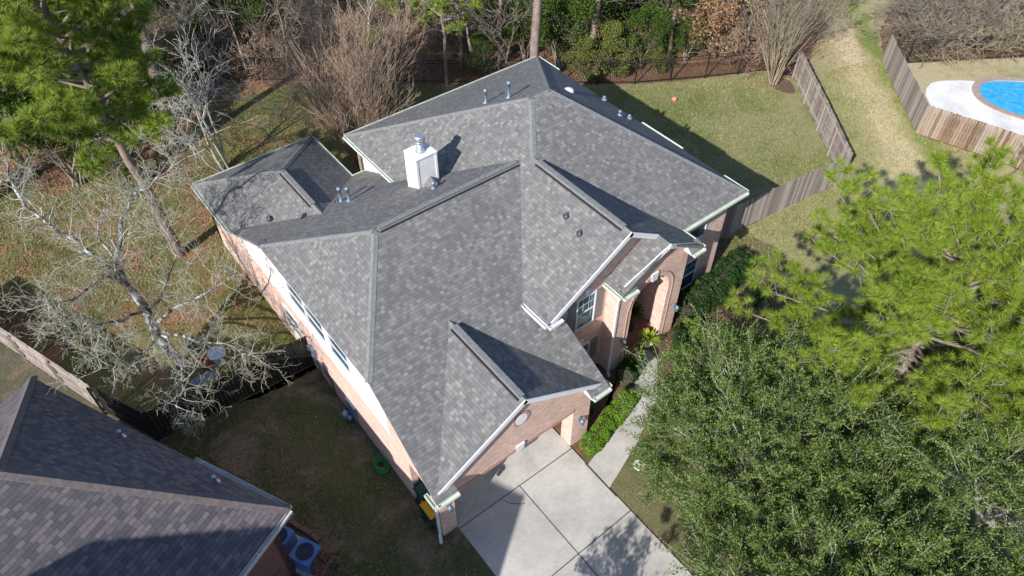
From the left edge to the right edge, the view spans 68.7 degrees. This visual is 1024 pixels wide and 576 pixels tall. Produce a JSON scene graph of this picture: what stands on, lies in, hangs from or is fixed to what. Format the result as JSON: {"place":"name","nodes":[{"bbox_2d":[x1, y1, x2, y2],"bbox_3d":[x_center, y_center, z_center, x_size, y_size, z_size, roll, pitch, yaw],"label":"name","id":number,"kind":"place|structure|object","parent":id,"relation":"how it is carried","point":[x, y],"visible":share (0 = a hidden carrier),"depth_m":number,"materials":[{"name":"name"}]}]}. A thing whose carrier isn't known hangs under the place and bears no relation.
{"place":"outdoors","nodes":[
{"label":"outdoors","id":0,"kind":"place"},
{"bbox_2d":[0,342,161,441],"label":"bed","id":1,"kind":"object","parent":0,"point":[17,371],"visible":0.17,"depth_m":30.51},
{"bbox_2d":[0,327,105,412],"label":"wooden fence","id":2,"kind":"object","parent":1,"relation":"on","point":[26,352],"visible":0.9,"depth_m":29.66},
{"bbox_2d":[86,386,159,442],"bbox_3d":[-14.648,4.760,28.206,2.896,1.860,0.160,20,50,18],"label":"wooden fence","id":3,"kind":"object","parent":1,"relation":"on","point":[127,414],"visible":0.9,"depth_m":28.18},
{"bbox_2d":[0,82,467,436],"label":"lawn","id":4,"kind":"structure","parent":0,"point":[53,352],"depth_m":34.89,"materials":[{"name":"green plant"}]},
{"bbox_2d":[0,68,142,186],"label":"evergreen shrub","id":5,"kind":"object","parent":4,"relation":"on","point":[41,144],"visible":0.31,"depth_m":36.46,"materials":[{"name":"green plant"}]},
{"bbox_2d":[0,0,187,257],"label":"pine tree","id":6,"kind":"object","parent":4,"relation":"on","point":[24,34],"visible":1,"depth_m":27.20,"materials":[{"name":"green plant"}]},
{"bbox_2d":[63,132,158,188],"bbox_3d":[-20.213,-6.476,37.947,3.927,3.116,3.095,-34,55,-28],"label":"evergreen shrub","id":7,"kind":"object","parent":4,"relation":"on","point":[123,168],"visible":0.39,"depth_m":38.02,"materials":[{"name":"green plant"}]},
{"bbox_2d":[0,108,299,440],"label":"oak tree","id":8,"kind":"object","parent":4,"relation":"on","point":[172,353],"visible":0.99,"depth_m":27.71,"materials":[{"name":"grey plant"}]},
{"bbox_2d":[89,2,303,190],"bbox_3d":[-15.497,-7.793,35.505,9.144,10.726,9.360,11,48,10],"label":"bare tree","id":9,"kind":"object","parent":4,"relation":"on","point":[205,131],"visible":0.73,"depth_m":36.27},
{"bbox_2d":[189,369,217,386],"bbox_3d":[-12.469,3.655,30.372,1.213,0.180,0.560,-30,53,-25],"label":"folded tarpaulin","id":10,"kind":"object","parent":4,"relation":"on","point":[211,373],"visible":0.63,"depth_m":30.33,"materials":[{"name":"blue plastic"}]},
{"bbox_2d":[207,346,225,365],"bbox_3d":[-12.072,2.880,30.820,0.720,0.630,0.720,-30,53,-25],"label":"round table","id":11,"kind":"object","parent":4,"relation":"on","point":[214,351],"visible":0.78,"depth_m":30.64,"materials":[{"name":"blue plastic"}]},
{"bbox_2d":[142,336,313,439],"bbox_3d":[-10.792,3.787,29.122,6.500,1.859,0.147,-27,52,-23],"label":"wooden fence","id":12,"kind":"object","parent":4,"relation":"on","point":[304,357],"visible":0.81,"depth_m":29.08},
{"bbox_2d":[248,0,433,171],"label":"crape myrtle","id":13,"kind":"object","parent":4,"relation":"on","point":[341,66],"visible":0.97,"depth_m":35.56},
{"bbox_2d":[407,0,484,84],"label":"young pine","id":14,"kind":"object","parent":4,"relation":"on","point":[441,6],"visible":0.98,"depth_m":42.15,"materials":[{"name":"green plant"}]},
{"bbox_2d":[0,58,989,575],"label":"grass tufts","id":15,"kind":"object","parent":4,"relation":"on","point":[756,94],"visible":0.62,"depth_m":39.81,"materials":[{"name":"green"}]},
{"bbox_2d":[160,364,495,575],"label":"side yard grass","id":16,"kind":"structure","parent":0,"point":[466,551],"depth_m":27.45,"materials":[{"name":"plant"}]},
{"bbox_2d":[278,525,301,555],"bbox_3d":[-7.819,8.547,25.351,1.000,0.830,1.000,20,50,18],"label":"air conditioner","id":17,"kind":"object","parent":16,"relation":"on","point":[289,538],"visible":0.34,"depth_m":25.18,"materials":[{"name":"blue metal"}]},
{"bbox_2d":[289,537,320,575],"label":"air conditioner","id":18,"kind":"object","parent":16,"relation":"on","point":[304,554],"visible":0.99,"depth_m":24.70,"materials":[{"name":"blue metal"}]},
{"bbox_2d":[310,548,343,575],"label":"round shrub","id":19,"kind":"object","parent":16,"relation":"on","point":[325,562],"visible":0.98,"depth_m":24.64,"materials":[{"name":"brown plant"}]},
{"bbox_2d":[365,456,388,489],"bbox_3d":[-4.926,6.725,27.370,0.778,0.359,1.218,7,47,7],"label":"garden hose","id":20,"kind":"object","parent":16,"relation":"on","point":[384,469],"visible":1,"depth_m":27.49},
{"bbox_2d":[413,480,429,514],"bbox_3d":[-3.023,7.320,26.320,0.640,1.100,0.760,-30,53,-25],"label":"wheelie bin","id":21,"kind":"object","parent":16,"relation":"on","point":[420,489],"visible":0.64,"depth_m":25.93,"materials":[{"name":"green plastic"}]},
{"bbox_2d":[419,500,436,531],"bbox_3d":[-2.729,7.772,25.895,0.640,1.100,0.760,-30,53,-25],"label":"wheelie bin","id":22,"kind":"object","parent":16,"relation":"on","point":[429,512],"visible":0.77,"depth_m":25.51,"materials":[{"name":"yellow plastic"}]},
{"bbox_2d":[0,1,883,370],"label":"fallen leaves","id":23,"kind":"object","parent":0,"point":[864,39],"visible":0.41,"depth_m":37.04,"materials":[{"name":"brown"}]},
{"bbox_2d":[0,0,1023,526],"bbox_3d":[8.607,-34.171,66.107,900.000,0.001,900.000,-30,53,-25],"label":"ground","id":24,"kind":"structure","parent":0,"point":[546,54],"depth_m":46.89,"materials":[{"name":"grass"},{"name":"soil"}]},
{"bbox_2d":[0,20,35,178],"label":"pine tree","id":25,"kind":"object","parent":24,"relation":"on","point":[8,87],"visible":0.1,"depth_m":37.54,"materials":[{"name":"green plant"}]},
{"bbox_2d":[101,0,194,27],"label":"evergreen tree","id":26,"kind":"object","parent":24,"relation":"on","point":[164,5],"visible":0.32,"depth_m":48.52,"materials":[{"name":"green plant"}]},
{"bbox_2d":[0,376,295,575],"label":"neighbouring house","id":27,"kind":"structure","parent":24,"relation":"on","point":[85,490],"depth_m":20.74,"materials":[{"name":"grey"}]},
{"bbox_2d":[130,2,181,154],"bbox_3d":[-17.829,-16.820,34.089,5.203,22.940,6.065,-3,47,-2],"label":"pine tree","id":28,"kind":"object","parent":24,"relation":"on","point":[155,69],"visible":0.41,"depth_m":38.98,"materials":[{"name":"brown plant"}]},
{"bbox_2d":[140,0,203,75],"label":"undergrowth bush","id":29,"kind":"object","parent":24,"relation":"on","point":[172,17],"visible":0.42,"depth_m":46.43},
{"bbox_2d":[121,0,236,44],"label":"bare tree","id":30,"kind":"object","parent":24,"relation":"on","point":[184,19],"visible":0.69,"depth_m":43.50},
{"bbox_2d":[151,26,212,75],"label":"evergreen shrub","id":31,"kind":"object","parent":24,"relation":"on","point":[170,36],"visible":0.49,"depth_m":44.90,"materials":[{"name":"green plant"}]},
{"bbox_2d":[151,0,269,51],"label":"evergreen shrub","id":32,"kind":"object","parent":24,"relation":"on","point":[212,5],"visible":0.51,"depth_m":46.35,"materials":[{"name":"green plant"}]},
{"bbox_2d":[158,15,270,72],"bbox_3d":[-18.501,-14.764,45.686,6.138,3.888,5.165,16,49,15],"label":"undergrowth bush","id":33,"kind":"object","parent":24,"relation":"on","point":[216,39],"visible":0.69,"depth_m":45.59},
{"bbox_2d":[159,0,276,33],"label":"undergrowth bush","id":34,"kind":"object","parent":24,"relation":"on","point":[222,15],"visible":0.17,"depth_m":47.52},
{"bbox_2d":[191,0,250,79],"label":"bare tree","id":35,"kind":"object","parent":24,"relation":"on","point":[241,54],"visible":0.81,"depth_m":44.78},
{"bbox_2d":[199,0,300,54],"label":"evergreen shrub","id":36,"kind":"object","parent":24,"relation":"on","point":[249,10],"visible":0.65,"depth_m":45.80,"materials":[{"name":"green plant"}]},
{"bbox_2d":[220,14,308,93],"bbox_3d":[-15.304,-14.815,45.849,5.809,3.680,4.888,-31,54,-26],"label":"undergrowth bush","id":37,"kind":"object","parent":24,"relation":"on","point":[252,44],"visible":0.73,"depth_m":45.45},
{"bbox_2d":[225,0,329,39],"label":"evergreen shrub","id":38,"kind":"object","parent":24,"relation":"on","point":[268,2],"visible":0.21,"depth_m":47.66,"materials":[{"name":"green plant"}]},
{"bbox_2d":[235,0,341,56],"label":"undergrowth bush","id":39,"kind":"object","parent":24,"relation":"on","point":[287,17],"visible":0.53,"depth_m":46.28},
{"bbox_2d":[292,0,366,49],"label":"undergrowth bush","id":40,"kind":"object","parent":24,"relation":"on","point":[342,2],"visible":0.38,"depth_m":47.70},
{"bbox_2d":[315,0,419,52],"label":"undergrowth bush","id":41,"kind":"object","parent":24,"relation":"on","point":[343,22],"visible":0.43,"depth_m":47.26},
{"bbox_2d":[324,0,430,73],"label":"bare tree","id":42,"kind":"object","parent":24,"relation":"on","point":[382,35],"visible":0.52,"depth_m":42.09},
{"bbox_2d":[333,0,427,37],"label":"undergrowth bush","id":43,"kind":"object","parent":24,"relation":"on","point":[406,6],"visible":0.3,"depth_m":48.00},
{"bbox_2d":[358,26,406,68],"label":"evergreen shrub","id":44,"kind":"object","parent":24,"relation":"on","point":[374,36],"visible":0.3,"depth_m":45.93,"materials":[{"name":"green plant"}]},
{"bbox_2d":[376,0,426,50],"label":"young pine","id":45,"kind":"object","parent":24,"relation":"on","point":[395,7],"visible":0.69,"depth_m":45.90,"materials":[{"name":"green"}]},
{"bbox_2d":[392,0,455,43],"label":"evergreen shrub","id":46,"kind":"object","parent":24,"relation":"on","point":[428,9],"visible":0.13,"depth_m":47.39,"materials":[{"name":"green plant"}]},
{"bbox_2d":[380,7,471,96],"bbox_3d":[-5.448,-15.149,45.932,6.467,4.096,5.442,-33,55,-27],"label":"undergrowth bush","id":47,"kind":"object","parent":24,"relation":"on","point":[425,45],"visible":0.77,"depth_m":45.55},
{"bbox_2d":[426,0,503,51],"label":"undergrowth bush","id":48,"kind":"object","parent":24,"relation":"on","point":[470,32],"visible":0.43,"depth_m":47.15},
{"bbox_2d":[140,46,798,84],"bbox_3d":[-3.273,-13.268,45.276,41.328,1.700,1.406,-1,47,-1],"label":"iron fence","id":49,"kind":"object","parent":24,"relation":"on","point":[559,66],"visible":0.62,"depth_m":45.15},
{"bbox_2d":[191,56,748,543],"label":"brick house","id":50,"kind":"structure","parent":24,"relation":"on","point":[467,276],"depth_m":27.22,"materials":[{"name":"grey"}]},
{"bbox_2d":[282,302,302,338],"bbox_3d":[-8.869,1.460,30.426,0.050,1.370,1.420,-30,53,-25],"label":"window","id":51,"kind":"structure","parent":50,"relation":"in","point":[293,323],"depth_m":30.44,"materials":[{"name":"white glass"}]},
{"bbox_2d":[284,279,307,320],"bbox_3d":[-7.953,0.434,27.649,0.050,1.220,1.370,-30,53,-25],"label":"window","id":52,"kind":"structure","parent":50,"relation":"in","point":[296,300],"depth_m":27.76,"materials":[{"name":"white glass"}]},
{"bbox_2d":[302,301,328,346],"bbox_3d":[-7.060,1.267,26.866,0.050,1.220,1.470,-30,53,-25],"label":"window","id":53,"kind":"structure","parent":50,"relation":"in","point":[314,323],"depth_m":26.94,"materials":[{"name":"white glass"}]},
{"bbox_2d":[326,331,352,377],"bbox_3d":[-5.967,2.285,25.908,0.050,1.220,1.420,-30,53,-25],"label":"window","id":54,"kind":"structure","parent":50,"relation":"in","point":[337,352],"depth_m":25.98,"materials":[{"name":"white glass"}]},
{"bbox_2d":[574,289,596,331],"bbox_3d":[2.719,0.858,27.676,0.950,1.700,0.050,-30,53,-25],"label":"window","id":55,"kind":"structure","parent":50,"relation":"in","point":[585,310],"depth_m":27.67,"materials":[{"name":"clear glass"}]},
{"bbox_2d":[636,328,660,347],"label":"potted plant","id":56,"kind":"object","parent":50,"relation":"on","point":[647,336],"visible":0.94,"depth_m":31.18,"materials":[{"name":"green plant"}]},
{"bbox_2d":[680,256,698,289],"bbox_3d":[7.565,-0.517,32.724,1.320,1.710,0.050,-30,53,-25],"label":"window","id":57,"kind":"structure","parent":50,"relation":"in","point":[690,268],"depth_m":32.82,"materials":[{"name":"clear glass"}]},
{"bbox_2d":[453,21,511,79],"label":"evergreen shrub","id":58,"kind":"object","parent":24,"relation":"on","point":[479,38],"visible":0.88,"depth_m":45.01,"materials":[{"name":"green plant"}]},
{"bbox_2d":[453,0,520,38],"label":"evergreen shrub","id":59,"kind":"object","parent":24,"relation":"on","point":[492,5],"visible":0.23,"depth_m":47.81,"materials":[{"name":"green plant"}]},
{"bbox_2d":[464,0,532,69],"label":"bare tree","id":60,"kind":"object","parent":24,"relation":"on","point":[490,39],"visible":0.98,"depth_m":42.16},
{"bbox_2d":[498,0,502,62],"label":"tall pine","id":61,"kind":"object","parent":24,"relation":"on","point":[499,20],"visible":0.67,"depth_m":45.63,"materials":[{"name":"brown"}]},
{"bbox_2d":[493,0,564,59],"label":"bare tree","id":62,"kind":"object","parent":24,"relation":"on","point":[519,31],"visible":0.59,"depth_m":45.80,"materials":[{"name":"brown plant"}]},
{"bbox_2d":[530,0,541,57],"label":"tall pine","id":63,"kind":"object","parent":24,"relation":"on","point":[535,30],"visible":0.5,"depth_m":41.85,"materials":[{"name":"brown plant"}]},
{"bbox_2d":[515,0,613,67],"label":"evergreen shrub","id":64,"kind":"object","parent":24,"relation":"on","point":[547,29],"visible":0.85,"depth_m":44.01,"materials":[{"name":"green plant"}]},
{"bbox_2d":[551,31,616,82],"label":"evergreen shrub","id":65,"kind":"object","parent":24,"relation":"on","point":[583,54],"visible":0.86,"depth_m":44.65,"materials":[{"name":"green plant"}]},
{"bbox_2d":[530,0,654,60],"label":"evergreen shrub","id":66,"kind":"object","parent":24,"relation":"on","point":[601,7],"visible":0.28,"depth_m":46.11,"materials":[{"name":"green plant"}]},
{"bbox_2d":[587,0,600,69],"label":"tall pine","id":67,"kind":"object","parent":24,"relation":"on","point":[593,29],"visible":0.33,"depth_m":44.68,"materials":[{"name":"brown plant"}]},
{"bbox_2d":[572,11,654,77],"bbox_3d":[6.222,-14.490,45.035,4.768,3.783,3.758,-35,56,-28],"label":"evergreen shrub","id":68,"kind":"object","parent":24,"relation":"on","point":[625,55],"visible":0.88,"depth_m":44.75,"materials":[{"name":"green plant"}]},
{"bbox_2d":[602,0,659,34],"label":"evergreen shrub","id":69,"kind":"object","parent":24,"relation":"on","point":[638,6],"visible":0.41,"depth_m":48.45,"materials":[{"name":"green plant"}]},
{"bbox_2d":[614,4,681,69],"bbox_3d":[7.952,-15.237,45.329,4.502,4.378,3.939,24,51,21],"label":"evergreen shrub","id":70,"kind":"object","parent":24,"relation":"on","point":[636,21],"visible":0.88,"depth_m":44.76,"materials":[{"name":"green plant"}]},
{"bbox_2d":[639,41,675,72],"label":"evergreen shrub","id":71,"kind":"object","parent":24,"relation":"on","point":[662,64],"visible":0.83,"depth_m":45.88,"materials":[{"name":"green plant"}]},
{"bbox_2d":[617,0,724,51],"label":"evergreen shrub","id":72,"kind":"object","parent":24,"relation":"on","point":[665,39],"visible":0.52,"depth_m":46.33,"materials":[{"name":"green plant"}]},
{"bbox_2d":[668,14,716,61],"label":"evergreen shrub","id":73,"kind":"object","parent":24,"relation":"on","point":[684,29],"visible":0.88,"depth_m":45.97,"materials":[{"name":"green plant"}]},
{"bbox_2d":[672,0,775,56],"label":"brown leaved tree","id":74,"kind":"object","parent":24,"relation":"on","point":[715,19],"visible":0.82,"depth_m":45.40,"materials":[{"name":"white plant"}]},
{"bbox_2d":[697,2,795,83],"bbox_3d":[14.749,-15.667,46.304,5.718,4.304,6.796,-11,48,-10],"label":"undergrowth bush","id":75,"kind":"object","parent":24,"relation":"on","point":[736,35],"visible":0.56,"depth_m":45.84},
{"bbox_2d":[719,0,803,48],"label":"bare tree","id":76,"kind":"object","parent":24,"relation":"on","point":[750,27],"visible":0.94,"depth_m":43.34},
{"bbox_2d":[740,0,828,46],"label":"undergrowth bush","id":77,"kind":"object","parent":24,"relation":"on","point":[785,15],"visible":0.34,"depth_m":48.14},
{"bbox_2d":[792,0,867,42],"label":"bare thicket bush","id":78,"kind":"object","parent":24,"relation":"on","point":[822,11],"visible":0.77,"depth_m":49.20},
{"bbox_2d":[881,35,929,133],"bbox_3d":[23.140,-12.167,44.134,0.164,1.854,7.934,4,47,3],"label":"wooden fence","id":79,"kind":"object","parent":24,"relation":"on","point":[914,101],"visible":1,"depth_m":43.88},
{"bbox_2d":[863,0,968,45],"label":"bare thicket bush","id":80,"kind":"object","parent":24,"relation":"on","point":[886,3],"visible":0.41,"depth_m":48.97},
{"bbox_2d":[863,0,973,68],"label":"bare thicket bush","id":81,"kind":"object","parent":24,"relation":"on","point":[906,31],"visible":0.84,"depth_m":46.92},
{"bbox_2d":[885,0,997,70],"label":"bare thicket bush","id":82,"kind":"object","parent":24,"relation":"on","point":[933,29],"visible":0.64,"depth_m":46.80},
{"bbox_2d":[908,0,1021,60],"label":"bare thicket bush","id":83,"kind":"object","parent":24,"relation":"on","point":[980,11],"visible":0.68,"depth_m":46.99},
{"bbox_2d":[915,106,1023,169],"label":"wooden fence","id":84,"kind":"object","parent":24,"relation":"on","point":[936,122],"visible":0.81,"depth_m":40.54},
{"bbox_2d":[936,0,1023,62],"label":"bare thicket bush","id":85,"kind":"object","parent":24,"relation":"on","point":[1004,35],"visible":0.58,"depth_m":46.71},
{"bbox_2d":[976,0,1023,44],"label":"bare thicket bush","id":86,"kind":"object","parent":24,"relation":"on","point":[1017,10],"visible":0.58,"depth_m":47.27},
{"bbox_2d":[454,428,691,575],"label":"driveway","id":87,"kind":"structure","parent":0,"point":[577,501],"depth_m":26.18,"materials":[{"name":"concrete"}]},
{"bbox_2d":[460,448,630,575],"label":"driveway joints","id":88,"kind":"object","parent":87,"relation":"on","point":[550,521],"visible":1,"depth_m":26.38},
{"bbox_2d":[586,364,626,449],"bbox_3d":[3.449,4.483,29.716,3.910,0.001,2.907,-30,53,-25],"label":"mulch bed","id":89,"kind":"object","parent":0,"point":[601,404],"visible":0.29,"depth_m":29.90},
{"bbox_2d":[579,388,638,456],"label":"hedge","id":90,"kind":"object","parent":89,"relation":"on","point":[602,429],"visible":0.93,"depth_m":28.47,"materials":[{"name":"green plant"}]},
{"bbox_2d":[588,351,657,487],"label":"walkway","id":91,"kind":"structure","parent":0,"point":[606,463],"depth_m":28.39,"materials":[{"name":"concrete"}]},
{"bbox_2d":[581,71,836,224],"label":"lawn","id":92,"kind":"structure","parent":0,"point":[799,109],"depth_m":42.73,"materials":[{"name":"green plant"}]},
{"bbox_2d":[767,78,794,92],"bbox_3d":[16.450,-12.350,45.563,1.408,0.001,2.007,-30,53,-25],"label":"bare patch","id":93,"kind":"object","parent":92,"relation":"on","point":[788,87],"visible":0.84,"depth_m":45.45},
{"bbox_2d":[736,0,844,84],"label":"crape myrtle","id":94,"kind":"object","parent":93,"relation":"on","point":[776,72],"visible":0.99,"depth_m":43.51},
{"bbox_2d":[719,154,852,237],"bbox_3d":[12.626,-4.208,36.643,10.754,1.860,0.150,-24,51,-21],"label":"wooden fence","id":95,"kind":"object","parent":92,"relation":"on","point":[762,206],"visible":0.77,"depth_m":36.74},
{"bbox_2d":[792,51,852,162],"bbox_3d":[17.234,-9.848,41.949,0.199,1.860,10.258,1,47,1],"label":"wooden fence","id":96,"kind":"object","parent":92,"relation":"on","point":[824,117],"visible":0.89,"depth_m":41.90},
{"bbox_2d":[582,235,1023,575],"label":"front lawn","id":97,"kind":"structure","parent":0,"point":[661,521],"depth_m":27.45,"materials":[{"name":"green plant"}]},
{"bbox_2d":[614,356,641,387],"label":"round shrub","id":98,"kind":"object","parent":97,"relation":"on","point":[626,369],"visible":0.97,"depth_m":30.10,"materials":[{"name":"green plant"}]},
{"bbox_2d":[658,278,756,383],"bbox_3d":[8.163,1.501,32.533,7.450,0.001,3.449,-30,53,-25],"label":"shrub bed","id":99,"kind":"object","parent":97,"relation":"on","point":[727,317],"visible":0.1,"depth_m":32.57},
{"bbox_2d":[660,325,695,352],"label":"round shrub","id":100,"kind":"object","parent":99,"relation":"on","point":[678,330],"visible":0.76,"depth_m":31.12,"materials":[{"name":"green plant"}]},
{"bbox_2d":[680,317,706,343],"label":"round shrub","id":101,"kind":"object","parent":99,"relation":"on","point":[686,324],"visible":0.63,"depth_m":31.55,"materials":[{"name":"green plant"}]},
{"bbox_2d":[673,248,752,324],"bbox_3d":[9.007,-0.143,33.168,5.239,1.398,1.666,-35,56,-28],"label":"hedge","id":102,"kind":"object","parent":99,"relation":"on","point":[707,293],"visible":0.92,"depth_m":32.72,"materials":[{"name":"green plant"}]},
{"bbox_2d":[738,285,763,308],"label":"round shrub","id":103,"kind":"object","parent":99,"relation":"on","point":[753,293],"visible":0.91,"depth_m":32.90,"materials":[{"name":"green plant"}]},
{"bbox_2d":[616,303,953,575],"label":"live oak tree","id":104,"kind":"object","parent":97,"relation":"on","point":[755,365],"visible":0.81,"depth_m":22.88,"materials":[{"name":"green plant"}]},
{"bbox_2d":[659,407,1014,575],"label":"live oak tree","id":105,"kind":"object","parent":97,"relation":"on","point":[831,540],"visible":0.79,"depth_m":20.36,"materials":[{"name":"green plant"}]},
{"bbox_2d":[722,134,1023,475],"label":"pine tree","id":106,"kind":"object","parent":97,"relation":"on","point":[926,297],"visible":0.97,"depth_m":21.58,"materials":[{"name":"green plant"}]},
{"bbox_2d":[799,325,1023,575],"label":"live oak tree","id":107,"kind":"object","parent":97,"relation":"on","point":[971,470],"visible":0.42,"depth_m":21.25,"materials":[{"name":"green plant"}]},
{"bbox_2d":[722,0,1023,346],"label":"grass path","id":108,"kind":"structure","parent":0,"point":[844,284],"depth_m":40.98,"materials":[{"name":"plant"}]},
{"bbox_2d":[908,58,1023,165],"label":"pool yard grass","id":109,"kind":"structure","parent":0,"point":[925,75],"depth_m":46.63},
{"bbox_2d":[897,35,1023,62],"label":"iron fence","id":110,"kind":"object","parent":109,"relation":"on","point":[914,41],"visible":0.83,"depth_m":46.75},
{"bbox_2d":[925,80,1023,138],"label":"pool deck","id":111,"kind":"structure","parent":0,"point":[956,96],"depth_m":44.10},
{"bbox_2d":[972,77,1023,119],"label":"swimming pool","id":112,"kind":"structure","parent":111,"relation":"in","point":[1004,95],"depth_m":44.81,"materials":[{"name":"liquid"}]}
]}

